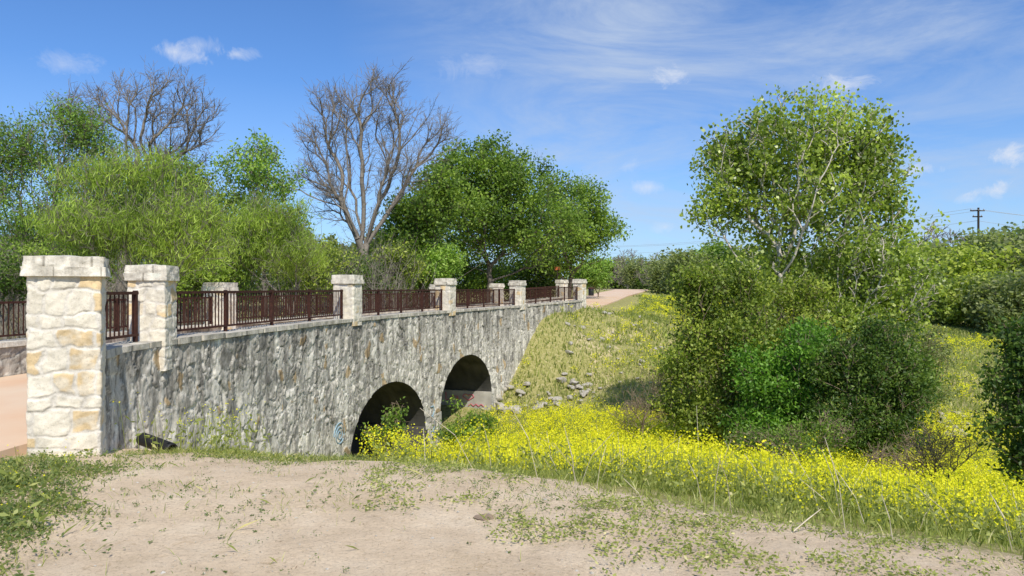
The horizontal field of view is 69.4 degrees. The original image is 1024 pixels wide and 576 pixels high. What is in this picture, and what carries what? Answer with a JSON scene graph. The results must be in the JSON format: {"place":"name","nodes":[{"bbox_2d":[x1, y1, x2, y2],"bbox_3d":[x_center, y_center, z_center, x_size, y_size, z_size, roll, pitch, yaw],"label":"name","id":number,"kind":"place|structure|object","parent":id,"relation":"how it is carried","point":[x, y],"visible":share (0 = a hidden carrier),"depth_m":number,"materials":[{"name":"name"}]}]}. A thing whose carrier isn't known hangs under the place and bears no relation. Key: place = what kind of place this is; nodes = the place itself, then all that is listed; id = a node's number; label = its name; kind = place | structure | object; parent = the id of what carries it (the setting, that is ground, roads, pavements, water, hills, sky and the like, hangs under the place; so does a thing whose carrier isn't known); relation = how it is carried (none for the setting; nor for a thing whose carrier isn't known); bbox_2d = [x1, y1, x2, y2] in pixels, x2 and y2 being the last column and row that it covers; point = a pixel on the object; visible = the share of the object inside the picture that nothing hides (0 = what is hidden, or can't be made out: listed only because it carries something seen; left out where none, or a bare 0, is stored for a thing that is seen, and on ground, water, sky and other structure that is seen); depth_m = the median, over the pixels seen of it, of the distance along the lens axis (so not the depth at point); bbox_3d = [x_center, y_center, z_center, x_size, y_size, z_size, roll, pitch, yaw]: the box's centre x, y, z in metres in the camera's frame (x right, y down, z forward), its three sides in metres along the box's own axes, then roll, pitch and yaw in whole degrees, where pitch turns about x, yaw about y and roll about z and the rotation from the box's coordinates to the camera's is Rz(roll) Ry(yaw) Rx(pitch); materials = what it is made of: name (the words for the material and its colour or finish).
{"place":"outdoors","nodes":[
{"label":"outdoors","id":0,"kind":"place"},
{"bbox_2d":[0,289,647,457],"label":"path","id":1,"kind":"structure","parent":0,"point":[13,410],"depth_m":9.42,"materials":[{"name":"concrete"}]},
{"bbox_2d":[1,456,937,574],"bbox_3d":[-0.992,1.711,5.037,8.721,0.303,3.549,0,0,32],"label":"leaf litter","id":2,"kind":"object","parent":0,"point":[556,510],"visible":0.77,"depth_m":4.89,"materials":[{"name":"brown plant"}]},
{"bbox_2d":[0,289,1023,575],"bbox_3d":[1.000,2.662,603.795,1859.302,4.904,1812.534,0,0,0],"label":"ground","id":3,"kind":"structure","parent":0,"point":[190,537],"depth_m":5.08,"materials":[{"name":"soil"}]},
{"bbox_2d":[0,244,33,338],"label":"bush","id":4,"kind":"object","parent":3,"relation":"on","point":[12,279],"visible":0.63,"depth_m":17.79,"materials":[{"name":"green plant"}]},
{"bbox_2d":[0,438,120,537],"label":"weeds","id":5,"kind":"object","parent":3,"relation":"on","point":[21,473],"visible":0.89,"depth_m":5.41,"materials":[{"name":"green plant"}]},
{"bbox_2d":[3,237,120,297],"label":"bush","id":6,"kind":"object","parent":3,"relation":"on","point":[32,250],"visible":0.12,"depth_m":18.61,"materials":[{"name":"green plant"}]},
{"bbox_2d":[0,91,148,303],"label":"leafy tree","id":7,"kind":"object","parent":3,"relation":"on","point":[84,126],"visible":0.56,"depth_m":21.71,"materials":[{"name":"green plant"}]},
{"bbox_2d":[21,129,247,290],"bbox_3d":[-8.841,-0.449,17.569,5.130,6.701,2.946,0,0,-9],"label":"feathery tree","id":8,"kind":"object","parent":3,"relation":"on","point":[177,223],"visible":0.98,"depth_m":17.22,"materials":[{"name":"green plant"}]},
{"bbox_2d":[47,60,228,325],"bbox_3d":[-15.610,-3.421,30.846,7.476,12.416,3.687,0,0,0],"label":"bare tree","id":9,"kind":"object","parent":3,"relation":"on","point":[172,117],"visible":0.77,"depth_m":30.78,"materials":[{"name":"grey plant"}]},
{"bbox_2d":[136,433,177,451],"bbox_3d":[-4.180,1.837,8.700,0.612,0.218,0.156,0,0,31],"label":"drain pipe","id":10,"kind":"object","parent":3,"relation":"on","point":[141,438],"visible":0.69,"depth_m":8.66,"materials":[{"name":"black plastic"}]},
{"bbox_2d":[93,141,258,325],"bbox_3d":[-12.883,-0.778,27.961,6.220,9.494,4.173,0,0,0],"label":"leafy tree","id":11,"kind":"object","parent":3,"relation":"on","point":[185,165],"visible":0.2,"depth_m":27.87,"materials":[{"name":"green plant"}]},
{"bbox_2d":[0,447,372,575],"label":"weeds","id":12,"kind":"object","parent":3,"relation":"on","point":[16,516],"visible":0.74,"depth_m":5.66,"materials":[{"name":"green plant"}]},
{"bbox_2d":[0,446,372,575],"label":"grass","id":13,"kind":"structure","parent":3,"relation":"on","point":[204,452],"depth_m":6.11,"materials":[{"name":"green plant"}]},
{"bbox_2d":[113,392,272,456],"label":"weeds","id":14,"kind":"object","parent":3,"relation":"on","point":[219,437],"visible":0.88,"depth_m":8.57,"materials":[{"name":"green plant"}]},
{"bbox_2d":[147,251,244,324],"bbox_3d":[-9.555,1.402,22.116,3.498,5.421,3.136,0,0,0],"label":"bush","id":15,"kind":"object","parent":3,"relation":"on","point":[182,284],"visible":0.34,"depth_m":21.36,"materials":[{"name":"green plant"}]},
{"bbox_2d":[171,251,265,307],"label":"bush","id":16,"kind":"object","parent":3,"relation":"on","point":[241,285],"visible":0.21,"depth_m":22.01,"materials":[{"name":"green plant"}]},
{"bbox_2d":[1,227,450,303],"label":"woodland","id":17,"kind":"object","parent":3,"relation":"on","point":[331,237],"visible":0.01,"depth_m":48.52,"materials":[{"name":"green plant"}]},
{"bbox_2d":[0,219,481,339],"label":"brush thicket","id":18,"kind":"object","parent":3,"relation":"on","point":[114,286],"visible":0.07,"depth_m":30.77,"materials":[{"name":"green plant"}]},
{"bbox_2d":[208,128,322,317],"bbox_3d":[-9.763,-0.834,29.116,4.709,10.941,3.130,0,0,0],"label":"young leafy tree","id":19,"kind":"object","parent":3,"relation":"on","point":[254,176],"visible":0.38,"depth_m":28.79,"materials":[{"name":"green plant"}]},
{"bbox_2d":[206,186,335,316],"bbox_3d":[-7.173,0.883,21.994,4.660,8.004,2.569,0,0,0],"label":"feathery tree","id":20,"kind":"object","parent":3,"relation":"on","point":[260,220],"visible":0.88,"depth_m":21.76,"materials":[{"name":"green plant"}]},
{"bbox_2d":[0,255,586,459],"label":"stone bridge","id":21,"kind":"structure","parent":3,"relation":"on","point":[310,383],"depth_m":13.01,"materials":[{"name":"stone"}]},
{"bbox_2d":[257,233,366,315],"bbox_3d":[-7.453,1.352,27.860,3.848,7.001,3.644,0,0,0],"label":"bush","id":22,"kind":"object","parent":3,"relation":"on","point":[325,278],"visible":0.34,"depth_m":27.65,"materials":[{"name":"green plant"}]},
{"bbox_2d":[313,246,398,302],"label":"bush","id":23,"kind":"object","parent":3,"relation":"on","point":[365,270],"visible":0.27,"depth_m":31.65,"materials":[{"name":"green plant"}]},
{"bbox_2d":[283,56,465,311],"bbox_3d":[-6.521,-3.864,33.953,8.338,13.121,4.946,0,0,-24],"label":"bare tree","id":24,"kind":"object","parent":3,"relation":"on","point":[328,191],"visible":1,"depth_m":33.82,"materials":[{"name":"grey plant"}]},
{"bbox_2d":[355,396,408,454],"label":"sapling","id":25,"kind":"object","parent":3,"relation":"on","point":[390,417],"visible":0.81,"depth_m":15.45,"materials":[{"name":"green plant"}]},
{"bbox_2d":[340,235,435,304],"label":"bush","id":26,"kind":"object","parent":3,"relation":"on","point":[395,254],"visible":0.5,"depth_m":34.49,"materials":[{"name":"green plant"}]},
{"bbox_2d":[365,159,473,307],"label":"leafy tree","id":27,"kind":"object","parent":3,"relation":"on","point":[427,213],"visible":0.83,"depth_m":37.20,"materials":[{"name":"green plant"}]},
{"bbox_2d":[395,238,471,305],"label":"bush","id":28,"kind":"object","parent":3,"relation":"on","point":[447,262],"visible":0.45,"depth_m":37.33,"materials":[{"name":"green plant"}]},
{"bbox_2d":[429,395,503,447],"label":"sapling","id":29,"kind":"object","parent":3,"relation":"on","point":[467,420],"visible":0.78,"depth_m":20.41,"materials":[{"name":"green plant"}]},
{"bbox_2d":[428,249,521,303],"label":"bush","id":30,"kind":"object","parent":3,"relation":"on","point":[476,279],"visible":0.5,"depth_m":45.62,"materials":[{"name":"green plant"}]},
{"bbox_2d":[473,514,493,520],"bbox_3d":[-0.197,1.630,5.248,0.163,0.037,0.109,0,0,-17],"label":"rock","id":31,"kind":"object","parent":3,"relation":"on","point":[480,517],"visible":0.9,"depth_m":5.23,"materials":[{"name":"beige stone"}]},
{"bbox_2d":[24,454,970,575],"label":"pebbles","id":32,"kind":"object","parent":3,"relation":"on","point":[576,570],"visible":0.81,"depth_m":5.05,"materials":[{"name":"beige stone"}]},
{"bbox_2d":[496,395,502,400],"bbox_3d":[-0.522,4.069,27.383,0.423,0.247,0.328,0,0,-22],"label":"rock","id":33,"kind":"object","parent":3,"relation":"on","point":[499,398],"visible":0.78,"depth_m":27.25,"materials":[{"name":"grey stone"}]},
{"bbox_2d":[420,129,599,288],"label":"leafy tree","id":34,"kind":"object","parent":3,"relation":"on","point":[488,209],"visible":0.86,"depth_m":42.73,"materials":[{"name":"green plant"}]},
{"bbox_2d":[506,385,513,389],"bbox_3d":[-0.069,3.761,28.049,0.329,0.210,0.244,0,0,-11],"label":"rock","id":35,"kind":"object","parent":3,"relation":"on","point":[508,387],"visible":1,"depth_m":27.94,"materials":[{"name":"grey stone"}]},
{"bbox_2d":[512,406,521,413],"bbox_3d":[0.187,4.301,25.989,0.338,0.209,0.475,6,11,-37],"label":"rock","id":36,"kind":"object","parent":3,"relation":"on","point":[516,409],"visible":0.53,"depth_m":25.89,"materials":[{"name":"grey stone"}]},
{"bbox_2d":[38,447,1023,575],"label":"grass","id":37,"kind":"structure","parent":3,"relation":"on","point":[287,463],"depth_m":5.80,"materials":[{"name":"green plant"}]},
{"bbox_2d":[47,450,1023,575],"bbox_3d":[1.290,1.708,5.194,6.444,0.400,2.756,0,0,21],"label":"weeds","id":38,"kind":"object","parent":3,"relation":"on","point":[719,544],"visible":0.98,"depth_m":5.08,"materials":[{"name":"green plant"}]},
{"bbox_2d":[495,250,580,299],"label":"bush","id":39,"kind":"object","parent":3,"relation":"on","point":[533,281],"visible":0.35,"depth_m":50.65,"materials":[{"name":"green plant"}]},
{"bbox_2d":[457,283,646,289],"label":"woodland","id":40,"kind":"object","parent":3,"relation":"on","point":[590,285],"visible":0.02,"depth_m":188.10,"materials":[{"name":"green plant"}]},
{"bbox_2d":[553,396,562,401],"bbox_3d":[1.656,4.027,26.623,0.297,0.234,0.304,0,0,38],"label":"rock","id":41,"kind":"object","parent":3,"relation":"on","point":[555,398],"visible":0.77,"depth_m":26.57,"materials":[{"name":"grey stone"}]},
{"bbox_2d":[556,377,566,383],"bbox_3d":[1.890,3.556,28.478,0.384,0.295,0.431,0,0,-41],"label":"rock","id":42,"kind":"object","parent":3,"relation":"on","point":[559,379],"visible":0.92,"depth_m":28.33,"materials":[{"name":"grey stone"}]},
{"bbox_2d":[508,170,632,293],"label":"leafy tree","id":43,"kind":"object","parent":3,"relation":"on","point":[603,228],"visible":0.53,"depth_m":49.12,"materials":[{"name":"green plant"}]},
{"bbox_2d":[570,380,579,385],"bbox_3d":[2.387,3.630,28.225,0.396,0.234,0.459,5,-1,7],"label":"rock","id":44,"kind":"object","parent":3,"relation":"on","point":[573,382],"visible":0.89,"depth_m":28.09,"materials":[{"name":"grey stone"}]},
{"bbox_2d":[588,287,593,295],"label":"litter bin","id":45,"kind":"object","parent":3,"relation":"on","point":[590,290],"visible":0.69,"depth_m":61.83,"materials":[{"name":"black plastic"}]},
{"bbox_2d":[568,254,618,296],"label":"bush","id":46,"kind":"object","parent":3,"relation":"on","point":[595,279],"visible":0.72,"depth_m":55.28,"materials":[{"name":"green plant"}]},
{"bbox_2d":[179,424,1023,567],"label":"grass","id":47,"kind":"structure","parent":3,"relation":"on","point":[927,531],"depth_m":7.00,"materials":[{"name":"green plant"}]},
{"bbox_2d":[607,278,628,288],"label":"tree","id":48,"kind":"object","parent":3,"relation":"on","point":[618,286],"visible":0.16,"depth_m":149.09,"materials":[{"name":"green plant"}]},
{"bbox_2d":[604,253,633,288],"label":"tree","id":49,"kind":"object","parent":3,"relation":"on","point":[615,274],"visible":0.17,"depth_m":148.28,"materials":[{"name":"green plant"}]},
{"bbox_2d":[608,249,649,288],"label":"bare tree","id":50,"kind":"object","parent":3,"relation":"on","point":[617,266],"visible":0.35,"depth_m":139.89,"materials":[{"name":"grey plant"}]},
{"bbox_2d":[617,255,651,289],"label":"tree","id":51,"kind":"object","parent":3,"relation":"on","point":[632,268],"visible":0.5,"depth_m":128.74,"materials":[{"name":"green plant"}]},
{"bbox_2d":[604,364,670,436],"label":"bare shrub","id":52,"kind":"object","parent":3,"relation":"on","point":[641,406],"visible":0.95,"depth_m":17.44,"materials":[{"name":"plant"}]},
{"bbox_2d":[635,265,650,289],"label":"tree","id":53,"kind":"object","parent":3,"relation":"on","point":[641,276],"visible":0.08,"depth_m":125.02,"materials":[{"name":"green plant"}]},
{"bbox_2d":[633,251,662,285],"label":"bare tree","id":54,"kind":"object","parent":3,"relation":"on","point":[653,258],"visible":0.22,"depth_m":119.51,"materials":[{"name":"grey plant"}]},
{"bbox_2d":[640,256,689,295],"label":"tree","id":55,"kind":"object","parent":3,"relation":"on","point":[653,278],"visible":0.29,"depth_m":69.88,"materials":[{"name":"green plant"}]},
{"bbox_2d":[639,247,696,285],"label":"tree","id":56,"kind":"object","parent":3,"relation":"on","point":[655,261],"visible":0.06,"depth_m":94.95,"materials":[{"name":"green plant"}]},
{"bbox_2d":[654,245,724,294],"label":"tree","id":57,"kind":"object","parent":3,"relation":"on","point":[676,261],"visible":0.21,"depth_m":61.54,"materials":[{"name":"green plant"}]},
{"bbox_2d":[356,397,1023,548],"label":"flowers","id":58,"kind":"object","parent":3,"relation":"on","point":[900,497],"visible":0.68,"depth_m":8.91,"materials":[{"name":"yellow plant"}]},
{"bbox_2d":[638,248,788,452],"bbox_3d":[4.957,1.617,17.597,3.986,5.170,2.663,0,0,0],"label":"bush","id":59,"kind":"object","parent":3,"relation":"on","point":[698,353],"visible":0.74,"depth_m":17.24,"materials":[{"name":"green plant"}]},
{"bbox_2d":[420,406,1021,549],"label":"dry stalks","id":60,"kind":"object","parent":3,"relation":"on","point":[726,477],"visible":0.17,"depth_m":7.08,"materials":[{"name":"plant"}]},
{"bbox_2d":[687,237,768,301],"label":"tree","id":61,"kind":"object","parent":3,"relation":"on","point":[717,249],"visible":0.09,"depth_m":64.71,"materials":[{"name":"green plant"}]},
{"bbox_2d":[702,240,760,265],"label":"tree","id":62,"kind":"object","parent":3,"relation":"on","point":[740,248],"visible":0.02,"depth_m":74.22,"materials":[{"name":"green plant"}]},
{"bbox_2d":[466,294,1019,437],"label":"grass","id":63,"kind":"structure","parent":3,"relation":"on","point":[958,330],"depth_m":30.71,"materials":[{"name":"green plant"}]},
{"bbox_2d":[481,294,1014,422],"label":"flowers","id":64,"kind":"object","parent":3,"relation":"on","point":[979,339],"visible":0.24,"depth_m":32.53,"materials":[{"name":"yellow plant"}]},
{"bbox_2d":[748,242,804,298],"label":"tree","id":65,"kind":"object","parent":3,"relation":"on","point":[779,266],"visible":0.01,"depth_m":68.12,"materials":[{"name":"green plant"}]},
{"bbox_2d":[710,314,856,462],"bbox_3d":[6.253,2.407,16.338,3.384,3.670,2.626,0,0,26],"label":"bush","id":66,"kind":"object","parent":3,"relation":"on","point":[778,393],"visible":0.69,"depth_m":16.10,"materials":[{"name":"green plant"}]},
{"bbox_2d":[716,402,869,469],"bbox_3d":[5.024,2.895,13.223,2.557,1.641,1.836,0,0,23],"label":"bush","id":67,"kind":"object","parent":3,"relation":"on","point":[759,437],"visible":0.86,"depth_m":13.10,"materials":[{"name":"green plant"}]},
{"bbox_2d":[790,509,820,532],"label":"dry stalk","id":68,"kind":"object","parent":3,"relation":"on","point":[801,524],"visible":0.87,"depth_m":5.33,"materials":[{"name":"beige plant"}]},
{"bbox_2d":[714,271,905,344],"bbox_3d":[7.504,2.011,18.980,5.322,5.078,2.927,0,0,0],"label":"bush","id":69,"kind":"object","parent":3,"relation":"on","point":[809,283],"visible":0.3,"depth_m":18.54,"materials":[{"name":"green plant"}]},
{"bbox_2d":[679,77,961,318],"bbox_3d":[8.119,-0.598,20.165,7.105,10.282,4.338,0,0,0],"label":"cottonwood tree","id":70,"kind":"object","parent":3,"relation":"on","point":[754,168],"visible":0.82,"depth_m":19.55,"materials":[{"name":"green plant"}]},
{"bbox_2d":[799,245,853,299],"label":"tree","id":71,"kind":"object","parent":3,"relation":"on","point":[818,264],"visible":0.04,"depth_m":70.64,"materials":[{"name":"green plant"}]},
{"bbox_2d":[793,216,951,456],"bbox_3d":[9.096,1.370,18.876,3.692,6.465,2.930,0,0,26],"label":"cottonwood tree","id":72,"kind":"object","parent":3,"relation":"on","point":[895,298],"visible":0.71,"depth_m":18.57,"materials":[{"name":"green plant"}]},
{"bbox_2d":[792,307,962,466],"bbox_3d":[7.548,2.293,15.670,3.378,3.916,2.361,0,0,0],"label":"bush","id":73,"kind":"object","parent":3,"relation":"on","point":[880,410],"visible":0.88,"depth_m":15.22,"materials":[{"name":"green plant"}]},
{"bbox_2d":[858,418,987,485],"bbox_3d":[6.802,2.930,12.175,1.864,1.650,1.223,0,0,0],"label":"bare shrub","id":74,"kind":"object","parent":3,"relation":"on","point":[947,446],"visible":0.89,"depth_m":12.16,"materials":[{"name":"plant"}]},
{"bbox_2d":[902,272,952,317],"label":"tree","id":75,"kind":"object","parent":3,"relation":"on","point":[930,290],"visible":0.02,"depth_m":54.43,"materials":[{"name":"green plant"}]},
{"bbox_2d":[903,237,958,252],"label":"tree","id":76,"kind":"object","parent":3,"relation":"on","point":[935,243],"depth_m":72.63,"materials":[{"name":"green plant"}]},
{"bbox_2d":[895,321,969,416],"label":"bush","id":77,"kind":"object","parent":3,"relation":"on","point":[929,343],"visible":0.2,"depth_m":23.67,"materials":[{"name":"green plant"}]},
{"bbox_2d":[899,239,978,277],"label":"tree","id":78,"kind":"object","parent":3,"relation":"on","point":[940,245],"visible":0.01,"depth_m":68.52,"materials":[{"name":"green plant"}]},
{"bbox_2d":[909,224,970,246],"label":"bare tree","id":79,"kind":"object","parent":3,"relation":"on","point":[933,236],"visible":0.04,"depth_m":79.98,"materials":[{"name":"grey plant"}]},
{"bbox_2d":[914,274,978,324],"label":"tree","id":80,"kind":"object","parent":3,"relation":"on","point":[942,282],"visible":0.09,"depth_m":49.62,"materials":[{"name":"green plant"}]},
{"bbox_2d":[934,229,968,250],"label":"bare tree","id":81,"kind":"object","parent":3,"relation":"on","point":[954,234],"visible":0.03,"depth_m":81.69,"materials":[{"name":"grey plant"}]},
{"bbox_2d":[919,240,998,281],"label":"tree","id":82,"kind":"object","parent":3,"relation":"on","point":[937,255],"visible":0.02,"depth_m":66.13,"materials":[{"name":"green plant"}]},
{"bbox_2d":[918,265,1023,327],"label":"tree","id":83,"kind":"object","parent":3,"relation":"on","point":[954,315],"visible":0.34,"depth_m":47.65,"materials":[{"name":"green plant"}]},
{"bbox_2d":[920,240,1023,283],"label":"tree","id":84,"kind":"object","parent":3,"relation":"on","point":[961,262],"visible":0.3,"depth_m":58.63,"materials":[{"name":"green plant"}]},
{"bbox_2d":[970,208,984,232],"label":"utility pole","id":85,"kind":"object","parent":3,"relation":"on","point":[978,216],"visible":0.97,"depth_m":91.95,"materials":[{"name":"brown wood"}]},
{"bbox_2d":[630,209,965,245],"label":"power line","id":86,"kind":"object","parent":85,"relation":"attached to","point":[809,230],"visible":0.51,"depth_m":122.19,"materials":[{"name":"grey metal"}]},
{"bbox_2d":[630,211,973,246],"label":"power line","id":87,"kind":"object","parent":85,"relation":"attached to","point":[812,232],"visible":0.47,"depth_m":131.04,"materials":[{"name":"grey metal"}]},
{"bbox_2d":[934,226,1023,252],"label":"tree","id":88,"kind":"object","parent":3,"relation":"on","point":[978,233],"depth_m":80.39,"materials":[{"name":"green plant"}]},
{"bbox_2d":[948,221,1023,250],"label":"tree","id":89,"kind":"object","parent":3,"relation":"on","point":[991,229],"depth_m":71.67,"materials":[{"name":"green plant"}]},
{"bbox_2d":[950,269,1023,331],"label":"tree","id":90,"kind":"object","parent":3,"relation":"on","point":[969,297],"visible":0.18,"depth_m":45.97,"materials":[{"name":"green plant"}]},
{"bbox_2d":[959,222,1023,272],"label":"tree","id":91,"kind":"object","parent":3,"relation":"on","point":[992,243],"visible":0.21,"depth_m":62.56,"materials":[{"name":"green plant"}]},
{"bbox_2d":[963,307,1023,492],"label":"bush","id":92,"kind":"object","parent":3,"relation":"on","point":[1013,350],"visible":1,"depth_m":10.96,"materials":[{"name":"green plant"}]},
{"bbox_2d":[963,263,1023,333],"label":"tree","id":93,"kind":"object","parent":3,"relation":"on","point":[1008,304],"visible":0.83,"depth_m":43.40,"materials":[{"name":"green plant"}]},
{"bbox_2d":[1001,221,1023,245],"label":"tree","id":94,"kind":"object","parent":3,"relation":"on","point":[1015,232],"visible":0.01,"depth_m":70.05,"materials":[{"name":"green plant"}]},
{"bbox_2d":[0,0,1023,283],"label":"sky","id":95,"kind":"structure","parent":0,"point":[623,91],"materials":[{"name":"blue"}]}
]}

